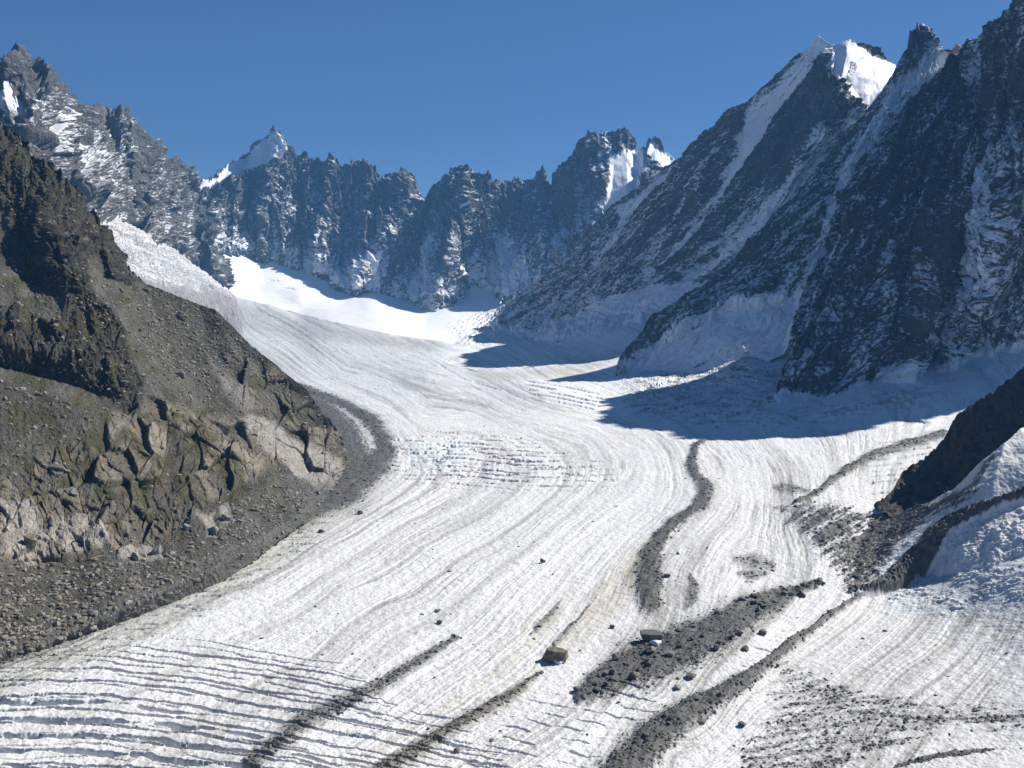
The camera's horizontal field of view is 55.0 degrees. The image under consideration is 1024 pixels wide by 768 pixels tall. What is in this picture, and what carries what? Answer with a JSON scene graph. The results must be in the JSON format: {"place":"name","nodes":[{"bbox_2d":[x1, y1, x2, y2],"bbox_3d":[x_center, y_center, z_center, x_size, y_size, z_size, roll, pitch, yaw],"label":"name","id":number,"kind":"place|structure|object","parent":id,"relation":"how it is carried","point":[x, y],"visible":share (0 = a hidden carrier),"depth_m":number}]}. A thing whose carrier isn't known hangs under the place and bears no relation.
{"place":"outdoors","nodes":[
{"label":"outdoors","id":0,"kind":"place"},
{"bbox_2d":[0,42,235,288],"bbox_3d":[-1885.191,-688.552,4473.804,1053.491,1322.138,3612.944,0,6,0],"label":"mountain range","id":1,"kind":"structure","parent":0,"point":[115,162],"depth_m":4014.77},
{"bbox_2d":[103,217,242,336],"bbox_3d":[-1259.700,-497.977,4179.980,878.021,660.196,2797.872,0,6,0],"label":"side glacier","id":2,"kind":"object","parent":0,"point":[164,267],"visible":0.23,"depth_m":4088.58},
{"bbox_2d":[0,125,348,660],"bbox_3d":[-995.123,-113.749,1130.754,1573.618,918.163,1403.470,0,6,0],"label":"hillside","id":3,"kind":"structure","parent":0,"point":[101,502],"depth_m":1063.49},
{"bbox_2d":[23,533,36,546],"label":"boulder","id":4,"kind":"object","parent":3,"relation":"on","point":[30,539],"visible":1,"depth_m":778.76},
{"bbox_2d":[47,462,64,471],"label":"boulder","id":5,"kind":"object","parent":3,"relation":"on","point":[55,465],"visible":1,"depth_m":891.44},
{"bbox_2d":[70,489,78,496],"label":"boulder","id":6,"kind":"object","parent":3,"relation":"on","point":[73,492],"visible":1,"depth_m":867.48},
{"bbox_2d":[131,552,139,560],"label":"boulder","id":7,"kind":"object","parent":3,"relation":"on","point":[135,556],"visible":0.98,"depth_m":797.70},
{"bbox_2d":[143,288,150,293],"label":"boulder","id":8,"kind":"object","parent":3,"relation":"on","point":[148,290],"visible":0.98,"depth_m":1408.23},
{"bbox_2d":[151,544,161,554],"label":"boulder","id":9,"kind":"object","parent":3,"relation":"on","point":[157,549],"visible":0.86,"depth_m":815.40},
{"bbox_2d":[0,136,349,657],"bbox_3d":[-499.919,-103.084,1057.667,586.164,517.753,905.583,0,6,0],"label":"scree","id":10,"kind":"structure","parent":3,"relation":"on","point":[61,606],"depth_m":945.08},
{"bbox_2d":[176,371,185,377],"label":"boulder","id":11,"kind":"object","parent":3,"relation":"on","point":[182,374],"visible":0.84,"depth_m":1264.68},
{"bbox_2d":[176,313,186,320],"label":"boulder","id":12,"kind":"object","parent":3,"relation":"on","point":[181,317],"visible":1,"depth_m":1394.12},
{"bbox_2d":[182,523,191,531],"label":"boulder","id":13,"kind":"object","parent":3,"relation":"on","point":[186,527],"visible":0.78,"depth_m":880.62},
{"bbox_2d":[208,526,218,534],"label":"boulder","id":14,"kind":"object","parent":3,"relation":"on","point":[213,530],"visible":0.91,"depth_m":888.02},
{"bbox_2d":[220,513,232,521],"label":"boulder","id":15,"kind":"object","parent":3,"relation":"on","point":[226,517],"visible":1,"depth_m":919.96},
{"bbox_2d":[197,125,679,311],"bbox_3d":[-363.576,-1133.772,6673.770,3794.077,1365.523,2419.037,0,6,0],"label":"mountain wall","id":16,"kind":"structure","parent":0,"point":[356,228],"depth_m":6529.61},
{"bbox_2d":[0,0,1011,198],"label":"sky","id":17,"kind":"structure","parent":0,"point":[508,89]},
{"bbox_2d":[0,254,1023,767],"bbox_3d":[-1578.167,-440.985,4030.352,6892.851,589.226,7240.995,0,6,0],"label":"glacier","id":18,"kind":"object","parent":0,"point":[214,670],"visible":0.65,"depth_m":777.34},
{"bbox_2d":[0,379,1023,767],"bbox_3d":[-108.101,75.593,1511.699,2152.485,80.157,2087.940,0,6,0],"label":"moraine rubble","id":19,"kind":"object","parent":18,"relation":"on","point":[640,757],"visible":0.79,"depth_m":600.51},
{"bbox_2d":[554,659,563,664],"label":"ice pedestal","id":20,"kind":"object","parent":18,"relation":"on","point":[558,662],"visible":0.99,"depth_m":642.42},
{"bbox_2d":[541,647,568,661],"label":"boulder","id":21,"kind":"object","parent":20,"relation":"on","point":[551,654],"visible":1,"depth_m":644.51},
{"bbox_2d":[573,686,580,690],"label":"rock","id":22,"kind":"object","parent":18,"relation":"on","point":[576,688],"visible":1,"depth_m":599.59},
{"bbox_2d":[581,693,586,699],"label":"rock","id":23,"kind":"object","parent":18,"relation":"on","point":[584,696],"visible":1,"depth_m":589.98},
{"bbox_2d":[593,686,600,691],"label":"rock","id":24,"kind":"object","parent":18,"relation":"on","point":[597,689],"visible":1,"depth_m":597.68},
{"bbox_2d":[609,668,616,674],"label":"rock","id":25,"kind":"object","parent":18,"relation":"on","point":[613,671],"visible":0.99,"depth_m":621.18},
{"bbox_2d":[611,653,621,660],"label":"boulder","id":26,"kind":"object","parent":18,"relation":"on","point":[615,656],"visible":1,"depth_m":648.35},
{"bbox_2d":[628,671,639,678],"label":"boulder","id":27,"kind":"object","parent":18,"relation":"on","point":[633,675],"visible":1,"depth_m":614.11},
{"bbox_2d":[645,659,650,666],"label":"boulder","id":28,"kind":"object","parent":18,"relation":"on","point":[648,663],"visible":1,"depth_m":631.81},
{"bbox_2d":[643,657,653,662],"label":"rock","id":29,"kind":"object","parent":18,"relation":"on","point":[647,659],"visible":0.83,"depth_m":638.15},
{"bbox_2d":[645,646,655,653],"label":"boulder","id":30,"kind":"object","parent":18,"relation":"on","point":[650,649],"visible":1,"depth_m":653.34},
{"bbox_2d":[640,629,662,640],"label":"boulder","id":31,"kind":"object","parent":18,"relation":"on","point":[649,634],"visible":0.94,"depth_m":676.06},
{"bbox_2d":[650,640,661,646],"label":"ice pedestal","id":32,"kind":"object","parent":18,"relation":"on","point":[656,643],"visible":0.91,"depth_m":666.97},
{"bbox_2d":[664,650,674,656],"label":"boulder","id":33,"kind":"object","parent":18,"relation":"on","point":[670,653],"visible":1,"depth_m":646.56},
{"bbox_2d":[686,672,696,678],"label":"boulder","id":34,"kind":"object","parent":18,"relation":"on","point":[689,675],"visible":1,"depth_m":616.58},
{"bbox_2d":[697,718,705,724],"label":"boulder","id":35,"kind":"object","parent":18,"relation":"on","point":[701,721],"visible":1,"depth_m":553.51},
{"bbox_2d":[713,644,718,649],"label":"boulder","id":36,"kind":"object","parent":18,"relation":"on","point":[715,646],"visible":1,"depth_m":653.59},
{"bbox_2d":[737,720,745,725],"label":"boulder","id":37,"kind":"object","parent":18,"relation":"on","point":[741,723],"visible":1,"depth_m":553.10},
{"bbox_2d":[738,596,745,600],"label":"rock","id":38,"kind":"object","parent":18,"relation":"on","point":[740,598],"visible":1,"depth_m":749.34},
{"bbox_2d":[742,645,748,650],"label":"boulder","id":39,"kind":"object","parent":18,"relation":"on","point":[745,647],"visible":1,"depth_m":657.73},
{"bbox_2d":[750,593,757,597],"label":"rock","id":40,"kind":"object","parent":18,"relation":"on","point":[754,595],"visible":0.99,"depth_m":763.62},
{"bbox_2d":[758,629,766,635],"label":"boulder","id":41,"kind":"object","parent":18,"relation":"on","point":[762,632],"visible":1,"depth_m":686.57},
{"bbox_2d":[798,592,805,597],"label":"boulder","id":42,"kind":"object","parent":18,"relation":"on","point":[802,594],"visible":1,"depth_m":779.32},
{"bbox_2d":[488,160,678,339],"bbox_3d":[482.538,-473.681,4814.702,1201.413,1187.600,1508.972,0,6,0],"label":"rock rib","id":43,"kind":"object","parent":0,"point":[528,311],"visible":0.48,"depth_m":4676.73},
{"bbox_2d":[533,36,895,341],"bbox_3d":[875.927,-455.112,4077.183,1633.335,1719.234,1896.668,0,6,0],"label":"mountain peak","id":44,"kind":"structure","parent":0,"point":[738,176],"depth_m":3713.75},
{"bbox_2d":[615,23,951,376],"bbox_3d":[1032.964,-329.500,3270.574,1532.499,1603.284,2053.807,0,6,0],"label":"mountain ridge","id":45,"kind":"structure","parent":0,"point":[754,296],"depth_m":2743.53},
{"bbox_2d":[773,0,1023,403],"bbox_3d":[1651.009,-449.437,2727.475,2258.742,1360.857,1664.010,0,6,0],"label":"mountain wall","id":46,"kind":"structure","parent":0,"point":[922,268],"depth_m":2148.48},
{"bbox_2d":[845,427,1023,599],"bbox_3d":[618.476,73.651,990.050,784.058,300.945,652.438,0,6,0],"label":"ice slope","id":47,"kind":"structure","parent":0,"point":[974,519],"depth_m":831.41},
{"bbox_2d":[874,366,1023,516],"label":"rock outcrop","id":48,"kind":"object","parent":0,"point":[980,430],"visible":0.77,"depth_m":1093.74}
]}

